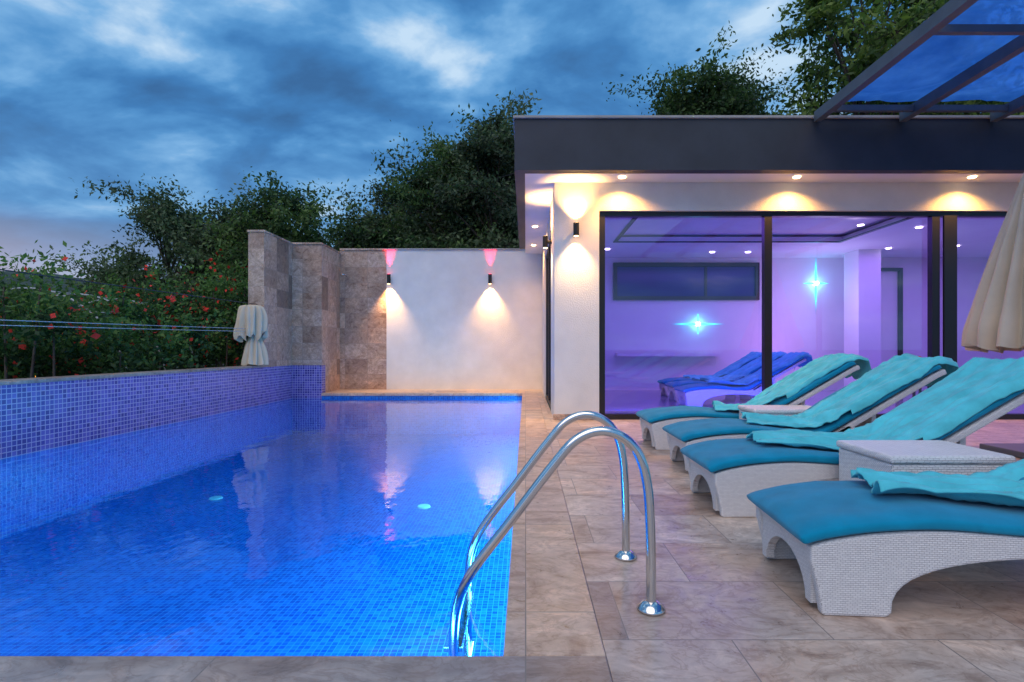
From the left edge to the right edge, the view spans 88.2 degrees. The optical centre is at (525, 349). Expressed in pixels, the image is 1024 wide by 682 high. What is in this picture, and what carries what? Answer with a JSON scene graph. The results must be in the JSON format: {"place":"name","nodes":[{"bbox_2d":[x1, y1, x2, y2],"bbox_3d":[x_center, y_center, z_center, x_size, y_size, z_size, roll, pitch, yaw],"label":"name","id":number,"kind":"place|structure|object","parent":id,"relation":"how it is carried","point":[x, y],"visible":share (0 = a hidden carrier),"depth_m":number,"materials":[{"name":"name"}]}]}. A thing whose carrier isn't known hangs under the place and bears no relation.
{"place":"outdoors","nodes":[
{"label":"outdoors","id":0,"kind":"place"},
{"bbox_2d":[0,271,87,305],"bbox_3d":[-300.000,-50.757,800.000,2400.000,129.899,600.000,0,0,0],"label":"hill","id":1,"kind":"structure","parent":0,"point":[28,282],"depth_m":708.37,"materials":[{"name":"plant"}]},
{"bbox_2d":[340,248,386,388],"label":"stone wall","id":2,"kind":"structure","parent":0,"point":[363,318],"depth_m":14.50,"materials":[{"name":"beige stone"}]},
{"bbox_2d":[309,173,514,227],"bbox_3d":[-7.500,-6.324,24.250,23.902,0.373,0.024,0,0,37],"label":"power line","id":3,"kind":"object","parent":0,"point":[423,199],"visible":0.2,"depth_m":22.77,"materials":[{"name":"black"}]},
{"bbox_2d":[312,184,514,236],"bbox_3d":[-7.500,-5.850,24.250,23.902,0.321,0.024,0,0,37],"label":"power line","id":4,"kind":"object","parent":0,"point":[465,198],"visible":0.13,"depth_m":20.13,"materials":[{"name":"black"}]},
{"bbox_2d":[0,0,980,281],"label":"sky","id":5,"kind":"structure","parent":0,"point":[203,93],"materials":[{"name":"blue"}]},
{"bbox_2d":[515,174,524,248],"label":"roof fascia","id":6,"kind":"structure","parent":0,"point":[520,188],"depth_m":9.53,"materials":[{"name":"white paint"}]},
{"bbox_2d":[330,389,1023,681],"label":"patio deck","id":7,"kind":"structure","parent":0,"point":[735,602],"depth_m":2.29,"materials":[{"name":"tile"}]},
{"bbox_2d":[0,365,521,655],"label":"swimming pool","id":8,"kind":"structure","parent":7,"relation":"in","point":[257,510],"depth_m":6.34,"materials":[{"name":"liquid"}]},
{"bbox_2d":[233,305,268,365],"bbox_3d":[-5.940,-0.301,11.442,0.722,1.317,0.397,0,0,0],"label":"tied drape","id":9,"kind":"object","parent":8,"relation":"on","point":[252,320],"visible":0.99,"depth_m":11.34,"materials":[{"name":"beige fabric"}]},
{"bbox_2d":[0,392,612,681],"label":"pool coping","id":10,"kind":"object","parent":8,"relation":"on","point":[552,633],"visible":1,"depth_m":1.88,"materials":[{"name":"stone"}]},
{"bbox_2d":[444,411,665,655],"bbox_3d":[0.120,1.187,2.510,0.940,1.727,0.680,0,0,0],"label":"pool ladder","id":11,"kind":"object","parent":8,"relation":"attached to","point":[459,642],"visible":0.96,"depth_m":2.22,"materials":[{"name":"silver metal"}]},
{"bbox_2d":[247,230,340,391],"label":"stone pier","id":12,"kind":"structure","parent":7,"relation":"on","point":[294,290],"depth_m":13.20,"materials":[{"name":"beige stone"}]},
{"bbox_2d":[0,269,253,303],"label":"overhead cable","id":13,"kind":"object","parent":12,"relation":"attached to","point":[113,285],"visible":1,"depth_m":7.60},
{"bbox_2d":[387,248,546,399],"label":"white boundary wall","id":14,"kind":"structure","parent":7,"relation":"on","point":[455,320],"depth_m":14.50,"materials":[{"name":"paint"}]},
{"bbox_2d":[387,274,390,283],"bbox_3d":[-3.730,-1.920,14.420,0.100,0.268,0.160,0,0,0],"label":"wall sconce","id":15,"kind":"object","parent":14,"relation":"attached to","point":[388,278],"depth_m":14.35,"materials":[{"name":"black metal"}]},
{"bbox_2d":[488,274,491,283],"bbox_3d":[-0.970,-1.920,14.420,0.100,0.268,0.160,0,0,0],"label":"wall sconce","id":16,"kind":"object","parent":14,"relation":"attached to","point":[489,278],"depth_m":14.35,"materials":[{"name":"black metal"}]},
{"bbox_2d":[542,194,552,414],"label":"side wall","id":17,"kind":"structure","parent":7,"relation":"on","point":[549,230],"depth_m":12.20,"materials":[{"name":"white paint"}]},
{"bbox_2d":[543,236,551,247],"bbox_3d":[0.372,-1.850,9.100,0.155,0.208,0.090,0,0,0],"label":"wall sconce","id":18,"kind":"object","parent":17,"relation":"attached to","point":[546,241],"depth_m":9.07,"materials":[{"name":"black metal"}]},
{"bbox_2d":[546,235,550,407],"bbox_3d":[0.510,-0.525,10.800,0.080,3.250,2.800,0,0,0],"label":"side window frame","id":19,"kind":"object","parent":17,"relation":"attached to","point":[547,254],"visible":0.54,"depth_m":12.13,"materials":[{"name":"black metal"}]},
{"bbox_2d":[548,246,550,400],"bbox_3d":[0.510,-0.525,10.800,0.010,3.130,2.660,0,0,0],"label":"side window glass","id":20,"kind":"object","parent":19,"relation":"attached to","point":[550,324],"visible":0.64,"depth_m":10.71,"materials":[{"name":"black"}]},
{"bbox_2d":[553,414,592,419],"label":"pillar plinth","id":21,"kind":"structure","parent":7,"relation":"on","point":[559,416],"depth_m":8.23,"materials":[{"name":"stone"}]},
{"bbox_2d":[553,182,598,413],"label":"corner pillar","id":22,"kind":"structure","parent":7,"relation":"on","point":[575,324],"depth_m":8.25,"materials":[{"name":"white paint"}]},
{"bbox_2d":[573,222,578,236],"bbox_3d":[0.780,-1.850,8.172,0.090,0.208,0.155,0,0,0],"label":"wall sconce","id":23,"kind":"object","parent":22,"relation":"attached to","point":[575,229],"depth_m":8.11,"materials":[{"name":"black metal"}]},
{"bbox_2d":[636,353,871,449],"bbox_3d":[2.558,0.571,6.093,2.449,1.058,0.686,0,0,0],"label":"sun lounger","id":24,"kind":"object","parent":7,"relation":"on","point":[801,385],"visible":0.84,"depth_m":5.82,"materials":[{"name":"teal fabric"}]},
{"bbox_2d":[738,405,810,419],"bbox_3d":[2.670,0.850,5.490,0.764,0.500,0.444,0,0,0],"label":"wicker side table","id":25,"kind":"object","parent":7,"relation":"on","point":[788,410],"visible":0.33,"depth_m":5.36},
{"bbox_2d":[662,353,958,470],"bbox_3d":[2.578,0.567,4.906,2.449,1.066,0.689,0,0,0],"label":"sun lounger","id":26,"kind":"object","parent":7,"relation":"on","point":[865,398],"visible":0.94,"depth_m":4.68,"materials":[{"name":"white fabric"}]},
{"bbox_2d":[599,212,1023,418],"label":"window frames","id":27,"kind":"structure","parent":7,"relation":"on","point":[949,284],"depth_m":8.31,"materials":[{"name":"black metal"}]},
{"bbox_2d":[680,357,1023,516],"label":"sun lounger","id":28,"kind":"object","parent":7,"relation":"on","point":[965,400],"visible":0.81,"depth_m":3.54,"materials":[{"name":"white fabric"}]},
{"bbox_2d":[747,459,1023,616],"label":"sun lounger","id":29,"kind":"object","parent":7,"relation":"on","point":[874,542],"visible":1,"depth_m":2.18,"materials":[{"name":"teal fabric"}]},
{"bbox_2d":[836,440,1015,480],"bbox_3d":[2.330,0.840,3.130,0.684,0.520,0.524,0,0,0],"label":"wicker side table","id":30,"kind":"object","parent":7,"relation":"on","point":[939,456],"visible":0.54,"depth_m":2.97,"materials":[{"name":"white wicker"}]},
{"bbox_2d":[961,173,1023,458],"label":"closed parasol","id":31,"kind":"object","parent":7,"relation":"on","point":[994,322],"visible":1,"depth_m":5.46,"materials":[{"name":"beige fabric"}]},
{"bbox_2d":[514,119,1023,173],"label":"roof fascia front","id":32,"kind":"structure","parent":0,"point":[758,146],"depth_m":7.60,"materials":[{"name":"grey metal"}]},
{"bbox_2d":[513,115,1023,125],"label":"roof cap","id":33,"kind":"object","parent":32,"relation":"on","point":[751,117],"visible":0.48,"depth_m":7.57,"materials":[{"name":"grey metal"}]},
{"bbox_2d":[605,218,1004,257],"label":"interior ceiling","id":34,"kind":"structure","parent":0,"point":[976,237],"depth_m":12.38,"materials":[{"name":"paint"}]},
{"bbox_2d":[613,218,911,242],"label":"ceiling recess trim","id":35,"kind":"structure","parent":34,"relation":"attached to","point":[627,227],"depth_m":12.00,"materials":[{"name":"black metal"}]},
{"bbox_2d":[599,183,1018,211],"bbox_3d":[7.075,-2.389,8.402,11.849,0.438,0.297,0,0,0],"label":"window header","id":36,"kind":"object","parent":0,"point":[806,197],"depth_m":8.25},
{"bbox_2d":[605,390,1023,419],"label":"interior floor","id":37,"kind":"structure","parent":0,"point":[626,401],"depth_m":11.15,"materials":[{"name":"beige tile"}]},
{"bbox_2d":[657,351,761,396],"bbox_3d":[4.418,0.575,12.493,2.449,1.050,0.674,0,0,0],"label":"sun lounger","id":38,"kind":"object","parent":37,"relation":"on","point":[742,361],"visible":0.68,"depth_m":12.35,"materials":[{"name":"blue fabric"}]},
{"bbox_2d":[665,351,786,401],"bbox_3d":[4.298,0.569,11.352,2.449,1.062,0.662,0,0,0],"label":"sun lounger","id":39,"kind":"object","parent":37,"relation":"on","point":[751,367],"visible":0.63,"depth_m":11.24,"materials":[{"name":"blue fabric"}]},
{"bbox_2d":[674,352,812,406],"bbox_3d":[4.178,0.570,10.218,2.449,1.060,0.678,0,0,0],"label":"sun lounger","id":40,"kind":"object","parent":37,"relation":"on","point":[697,394],"visible":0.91,"depth_m":9.91,"materials":[{"name":"blue fabric"}]},
{"bbox_2d":[605,258,1001,389],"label":"wall","id":41,"kind":"structure","parent":37,"relation":"on","point":[803,320],"depth_m":14.20,"materials":[{"name":"paint"}]},
{"bbox_2d":[615,353,723,355],"bbox_3d":[3.800,0.140,14.000,2.800,0.080,0.300,0,0,0],"label":"interior shelf","id":42,"kind":"object","parent":41,"relation":"attached to","point":[669,354],"visible":1,"depth_m":13.85,"materials":[{"name":"paint"}]},
{"bbox_2d":[613,263,759,299],"bbox_3d":[4.300,-1.820,14.149,3.900,1.000,0.098,0,0,0],"label":"window","id":43,"kind":"structure","parent":41,"relation":"in","point":[678,281],"depth_m":14.16,"materials":[{"name":"glass"}]},
{"bbox_2d":[685,319,710,328],"bbox_3d":[4.620,-0.680,14.140,1.500,0.600,0.120,0,0,0],"label":"star wall lamp","id":44,"kind":"object","parent":41,"relation":"attached to","point":[697,323],"visible":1,"depth_m":14.14,"materials":[{"name":"teal"}]},
{"bbox_2d":[805,266,826,300],"bbox_3d":[7.780,-1.770,14.140,0.720,1.700,0.120,0,0,0],"label":"star wall lamp","id":45,"kind":"object","parent":41,"relation":"attached to","point":[815,283],"visible":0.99,"depth_m":14.14,"materials":[{"name":"teal"}]},
{"bbox_2d":[881,268,902,355],"bbox_3d":[9.490,-0.540,14.149,1.180,3.280,0.098,0,0,0],"label":"interior door frame","id":46,"kind":"object","parent":41,"relation":"attached to","point":[899,311],"visible":0.33,"depth_m":14.10,"materials":[{"name":"black metal"}]},
{"bbox_2d":[844,250,880,386],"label":"interior column","id":47,"kind":"structure","parent":37,"relation":"on","point":[862,302],"depth_m":13.00,"materials":[{"name":"paint"}]},
{"bbox_2d":[1002,350,1023,358],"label":"wall","id":48,"kind":"structure","parent":37,"relation":"on","point":[1012,354],"depth_m":13.85,"materials":[{"name":"paint"}]},
{"bbox_2d":[912,356,921,396],"bbox_3d":[8.600,0.625,11.610,0.600,0.950,0.620,0,0,0],"label":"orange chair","id":49,"kind":"object","parent":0,"point":[914,393],"visible":0.09,"depth_m":11.84,"materials":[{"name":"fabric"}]},
{"label":"ground","id":50,"kind":"structure","parent":0,"visible":0},
{"bbox_2d":[1,281,66,376],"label":"oak tree","id":51,"kind":"object","parent":50,"relation":"on","point":[40,298],"visible":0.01,"depth_m":41.76,"materials":[{"name":"green plant"}]},
{"bbox_2d":[64,262,100,301],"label":"oak tree","id":52,"kind":"object","parent":50,"relation":"on","point":[74,283],"visible":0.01,"depth_m":36.34,"materials":[{"name":"green plant"}]},
{"bbox_2d":[5,287,223,369],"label":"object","id":53,"kind":"object","parent":50,"relation":"on","point":[18,288],"visible":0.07,"depth_m":12.38,"materials":[{"name":"plant"}]},
{"bbox_2d":[61,240,182,370],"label":"oak tree","id":54,"kind":"object","parent":50,"relation":"on","point":[113,262],"visible":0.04,"depth_m":31.66,"materials":[{"name":"green plant"}]},
{"bbox_2d":[0,240,247,379],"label":"pomegranate hedge","id":55,"kind":"object","parent":50,"relation":"on","point":[29,351],"visible":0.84,"depth_m":9.71,"materials":[{"name":"green plant"}]},
{"bbox_2d":[26,174,222,366],"bbox_3d":[-20.420,-3.106,30.114,9.663,13.633,8.771,0,0,9],"label":"olive tree","id":56,"kind":"object","parent":50,"relation":"on","point":[155,210],"visible":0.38,"depth_m":28.43,"materials":[{"name":"green plant"}]},
{"bbox_2d":[141,181,293,367],"bbox_3d":[-16.015,-2.793,29.281,9.840,13.014,11.064,0,0,0],"label":"olive tree","id":57,"kind":"object","parent":50,"relation":"on","point":[191,255],"visible":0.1,"depth_m":27.14,"materials":[{"name":"green plant"}]},
{"bbox_2d":[153,166,328,367],"bbox_3d":[-16.364,-3.873,33.692,12.425,15.161,12.862,0,0,-31],"label":"oak tree","id":58,"kind":"object","parent":50,"relation":"on","point":[245,177],"depth_m":32.82,"materials":[{"name":"green plant"}]},
{"bbox_2d":[187,170,341,364],"bbox_3d":[-11.605,-2.543,26.825,10.521,12.497,7.995,0,0,20],"label":"olive tree","id":59,"kind":"object","parent":50,"relation":"on","point":[298,213],"visible":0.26,"depth_m":25.45,"materials":[{"name":"green plant"}]},
{"bbox_2d":[300,201,378,250],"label":"oak tree","id":60,"kind":"object","parent":50,"relation":"on","point":[330,244],"depth_m":32.50,"materials":[{"name":"green plant"}]},
{"bbox_2d":[315,182,426,251],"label":"olive tree","id":61,"kind":"object","parent":50,"relation":"on","point":[348,236],"visible":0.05,"depth_m":23.17,"materials":[{"name":"green plant"}]},
{"bbox_2d":[297,141,456,247],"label":"oak tree","id":62,"kind":"object","parent":50,"relation":"on","point":[335,217],"depth_m":22.29,"materials":[{"name":"green plant"}]},
{"bbox_2d":[328,120,500,247],"bbox_3d":[-5.138,-2.474,23.090,9.151,12.367,8.502,0,0,0],"label":"olive tree","id":63,"kind":"object","parent":50,"relation":"on","point":[381,205],"visible":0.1,"depth_m":22.16,"materials":[{"name":"green plant"}]},
{"bbox_2d":[348,122,518,247],"bbox_3d":[-3.409,-3.021,22.245,8.235,13.448,7.542,0,0,32],"label":"oak tree","id":64,"kind":"object","parent":50,"relation":"on","point":[433,170],"visible":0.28,"depth_m":20.85,"materials":[{"name":"green plant"}]},
{"bbox_2d":[394,88,541,247],"bbox_3d":[-1.300,-3.385,20.891,7.198,14.173,7.524,0,0,-33],"label":"oak tree","id":65,"kind":"object","parent":50,"relation":"on","point":[492,144],"visible":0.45,"depth_m":19.97,"materials":[{"name":"green plant"}]},
{"bbox_2d":[425,104,514,243],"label":"oak tree","id":66,"kind":"object","parent":50,"relation":"on","point":[439,146],"depth_m":23.42,"materials":[{"name":"green plant"}]},
{"bbox_2d":[654,86,704,114],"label":"oak tree","id":67,"kind":"object","parent":50,"relation":"on","point":[670,104],"visible":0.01,"depth_m":25.35,"materials":[{"name":"green plant"}]},
{"bbox_2d":[602,21,803,114],"bbox_3d":[8.784,-5.162,24.920,10.332,17.728,9.436,0,0,0],"label":"oak tree","id":68,"kind":"object","parent":50,"relation":"on","point":[722,97],"visible":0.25,"depth_m":23.42,"materials":[{"name":"green plant"}]},
{"bbox_2d":[694,55,801,114],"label":"oak tree","id":69,"kind":"object","parent":50,"relation":"on","point":[744,80],"depth_m":25.99,"materials":[{"name":"green plant"}]},
{"bbox_2d":[750,0,1021,114],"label":"walnut tree","id":70,"kind":"object","parent":50,"relation":"on","point":[804,66],"visible":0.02,"depth_m":18.93,"materials":[{"name":"green plant"}]},
{"bbox_2d":[761,0,1023,114],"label":"walnut tree","id":71,"kind":"object","parent":50,"relation":"on","point":[885,36],"visible":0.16,"depth_m":15.64,"materials":[{"name":"green plant"}]},
{"bbox_3d":[6.495,-3.190,11.325,13.009,0.180,7.149,0,0,0],"label":"roof","id":72,"kind":"object","parent":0,"visible":0},
{"bbox_2d":[525,174,1022,253],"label":"soffit","id":73,"kind":"structure","parent":72,"relation":"attached to","point":[537,210],"depth_m":10.14,"materials":[{"name":"white paint"}]},
{"bbox_2d":[814,0,1023,121],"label":"pergola","id":74,"kind":"object","parent":72,"relation":"on","point":[956,50],"visible":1,"depth_m":6.29,"materials":[{"name":"metal"}]},
{"bbox_3d":[-6.000,-0.295,-1.020,0.050,1.300,0.048,0,0,0],"label":"cable post","id":75,"kind":"object","parent":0,"visible":0},
{"bbox_2d":[0,319,245,328],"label":"wall cable","id":76,"kind":"object","parent":75,"relation":"attached to","point":[107,323],"depth_m":7.50,"materials":[{"name":"silver metal"}]},
{"bbox_2d":[0,325,245,331],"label":"wall cable","id":77,"kind":"object","parent":75,"relation":"attached to","point":[111,328],"depth_m":7.40,"materials":[{"name":"metal"}]}
]}

